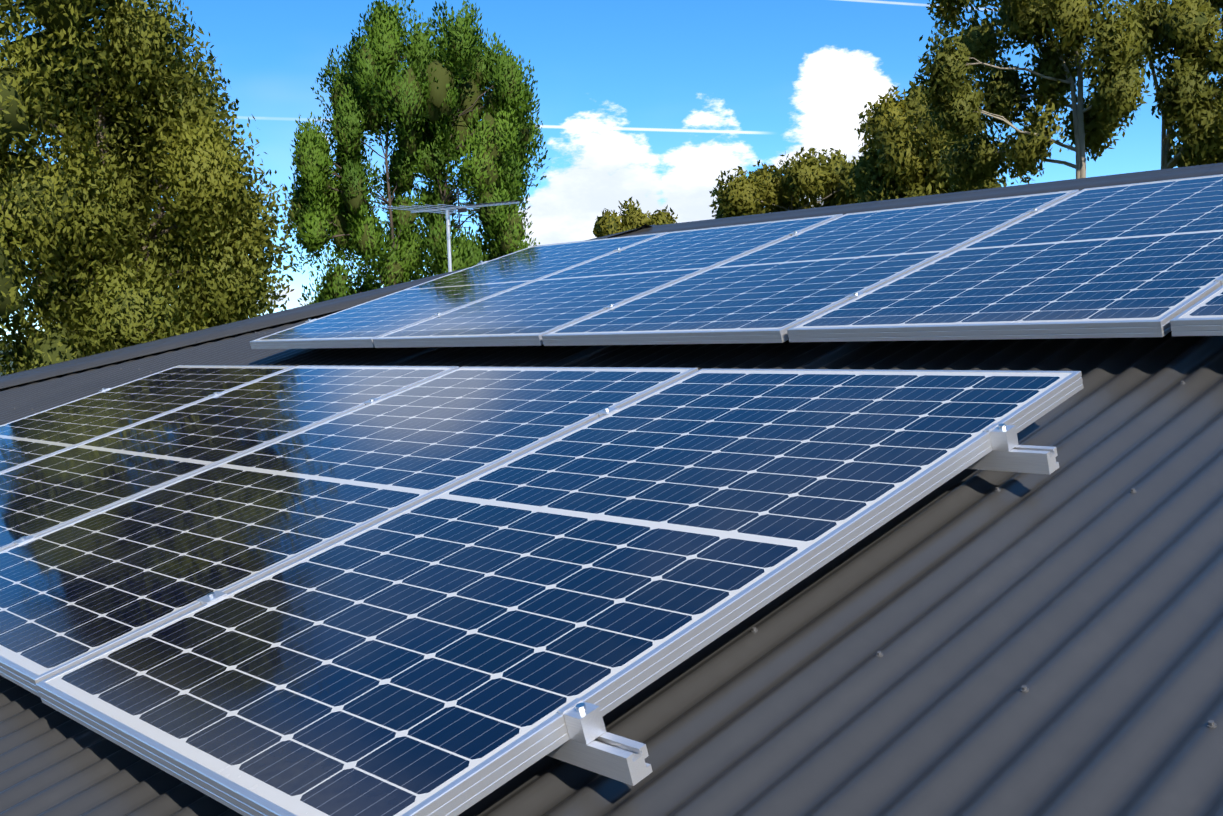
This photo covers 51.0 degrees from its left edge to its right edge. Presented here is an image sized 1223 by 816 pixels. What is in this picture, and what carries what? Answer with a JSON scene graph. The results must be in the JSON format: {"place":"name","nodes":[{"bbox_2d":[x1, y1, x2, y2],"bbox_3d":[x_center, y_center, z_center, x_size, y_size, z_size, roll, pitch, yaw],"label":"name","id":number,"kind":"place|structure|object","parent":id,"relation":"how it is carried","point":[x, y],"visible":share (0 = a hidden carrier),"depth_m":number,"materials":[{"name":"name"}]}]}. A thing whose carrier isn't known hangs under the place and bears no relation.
{"place":"outdoors","nodes":[
{"label":"outdoors","id":0,"kind":"place"},
{"bbox_2d":[0,341,21,375],"bbox_3d":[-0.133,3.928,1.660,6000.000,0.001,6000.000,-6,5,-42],"label":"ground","id":1,"kind":"structure","parent":0,"point":[11,364],"depth_m":221.72,"materials":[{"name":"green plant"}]},
{"bbox_2d":[0,0,301,375],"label":"tree","id":2,"kind":"object","parent":1,"relation":"on","point":[111,265],"visible":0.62,"depth_m":24.62,"materials":[{"name":"green plant"}]},
{"bbox_2d":[283,0,549,305],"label":"tree","id":3,"kind":"object","parent":1,"relation":"on","point":[439,90],"visible":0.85,"depth_m":30.71,"materials":[{"name":"green plant"}]},
{"bbox_2d":[593,197,677,236],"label":"tree","id":4,"kind":"object","parent":1,"relation":"on","point":[607,223],"visible":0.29,"depth_m":58.84,"materials":[{"name":"green plant"}]},
{"bbox_2d":[709,147,862,218],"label":"tree","id":5,"kind":"object","parent":1,"relation":"on","point":[772,188],"visible":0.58,"depth_m":59.14,"materials":[{"name":"olive-green leaves"},{"name":"bark"}]},
{"bbox_2d":[845,81,1006,203],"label":"tree","id":6,"kind":"object","parent":1,"relation":"on","point":[900,158],"visible":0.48,"depth_m":49.32,"materials":[{"name":"green plant"}]},
{"bbox_2d":[911,0,1152,191],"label":"tree","id":7,"kind":"object","parent":1,"relation":"on","point":[953,100],"visible":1,"depth_m":35.15,"materials":[{"name":"green plant"}]},
{"bbox_2d":[1116,0,1222,168],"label":"tree","id":8,"kind":"object","parent":1,"relation":"on","point":[1188,96],"visible":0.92,"depth_m":35.76,"materials":[{"name":"green plant"}]},
{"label":"house walls","id":9,"kind":"object","parent":1,"relation":"on","visible":0},
{"bbox_2d":[0,163,1222,388],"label":"roof capping","id":10,"kind":"object","parent":9,"relation":"on","point":[186,339],"visible":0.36,"depth_m":6.80,"materials":[{"name":"grey metal"}]},
{"bbox_2d":[0,309,1222,815],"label":"roof","id":11,"kind":"structure","parent":9,"relation":"on","point":[1078,593],"depth_m":1.86,"materials":[{"name":"grey metal"}]},
{"bbox_2d":[374,187,521,271],"bbox_3d":[-1.775,0.320,14.346,1.365,5.530,1.592,-6,5,-42],"label":"antenna mast","id":12,"kind":"object","parent":11,"relation":"on","point":[447,210],"visible":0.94,"depth_m":14.29,"materials":[{"name":"grey metal"}]},
{"bbox_2d":[14,331,1216,727],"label":"roof screws","id":13,"kind":"object","parent":11,"relation":"attached to","point":[1026,689],"visible":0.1,"depth_m":1.79,"materials":[{"name":"grey metal"}]},
{"bbox_2d":[0,0,1222,340],"label":"sky","id":14,"kind":"structure","parent":0,"point":[648,102],"materials":[{"name":"blue"}]},
{"bbox_3d":[1.104,-0.427,3.979,1.125,0.070,6.120,-25,18,-39],"label":"rail feet","id":15,"kind":"object","parent":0,"visible":0},
{"bbox_2d":[250,232,667,348],"bbox_3d":[-0.664,-0.541,5.828,1.690,0.036,1.000,-25,18,-39],"label":"solar panel","id":16,"kind":"object","parent":15,"relation":"on","point":[363,325],"visible":0.81,"depth_m":5.69,"materials":[{"name":"glass"}]},
{"bbox_2d":[373,214,842,347],"bbox_3d":[0.019,-0.512,5.077,1.690,0.036,1.000,-25,18,-39],"label":"solar panel","id":17,"kind":"object","parent":15,"relation":"on","point":[530,313],"visible":0.81,"depth_m":4.92,"materials":[{"name":"glass"}]},
{"bbox_2d":[305,208,1222,322],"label":"panel clamps","id":18,"kind":"object","parent":15,"relation":"on","point":[857,294],"visible":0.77,"depth_m":4.28,"materials":[{"name":"metal"}]},
{"bbox_2d":[542,190,1078,345],"bbox_3d":[0.708,-0.483,4.321,1.690,0.036,1.000,-25,18,-39],"label":"solar panel","id":19,"kind":"object","parent":15,"relation":"on","point":[773,292],"visible":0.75,"depth_m":4.15,"materials":[{"name":"glass"}]},
{"bbox_2d":[787,174,1222,341],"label":"solar panel","id":20,"kind":"object","parent":15,"relation":"on","point":[1144,259],"visible":0.98,"depth_m":3.33,"materials":[{"name":"glass"}]},
{"bbox_2d":[1170,285,1222,335],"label":"solar panel","id":21,"kind":"object","parent":15,"relation":"on","point":[1203,316],"visible":0.87,"depth_m":2.64,"materials":[{"name":"glass"}]},
{"bbox_3d":[-1.135,0.207,3.597,1.125,0.070,3.688,-25,18,-39],"label":"rail feet","id":22,"kind":"object","parent":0,"visible":0},
{"bbox_2d":[13,388,1018,744],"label":"panel clamps","id":23,"kind":"object","parent":22,"relation":"attached to","point":[583,722],"visible":0.81,"depth_m":1.60,"materials":[{"name":"metal"}]},
{"bbox_2d":[547,732,652,785],"bbox_3d":[-1.410,0.372,3.114,0.034,0.038,4.270,-25,18,-39],"label":"mounting rail","id":24,"kind":"object","parent":22,"relation":"on","point":[615,757],"visible":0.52,"depth_m":1.56,"materials":[{"name":"metal"}]},
{"bbox_2d":[0,365,295,472],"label":"solar panel","id":25,"kind":"object","parent":24,"relation":"on","point":[39,435],"visible":0.69,"depth_m":4.71,"materials":[{"name":"glass"}]},
{"bbox_2d":[0,365,458,550],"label":"solar panel","id":26,"kind":"object","parent":24,"relation":"on","point":[41,496],"visible":0.77,"depth_m":3.84,"materials":[{"name":"glass"}]},
{"bbox_2d":[0,367,697,697],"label":"solar panel","id":27,"kind":"object","parent":24,"relation":"on","point":[80,590],"visible":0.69,"depth_m":2.91,"materials":[{"name":"glass"}]},
{"bbox_2d":[36,369,1083,815],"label":"solar panel","id":28,"kind":"object","parent":24,"relation":"on","point":[452,651],"visible":0.96,"depth_m":2.06,"materials":[{"name":"glass"}]},
{"bbox_2d":[966,445,1058,474],"bbox_3d":[-0.688,0.032,3.765,0.034,0.038,4.270,-25,18,-39],"label":"mounting rail","id":29,"kind":"object","parent":22,"relation":"on","point":[1030,459],"visible":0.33,"depth_m":2.22,"materials":[{"name":"metal"}]}
]}

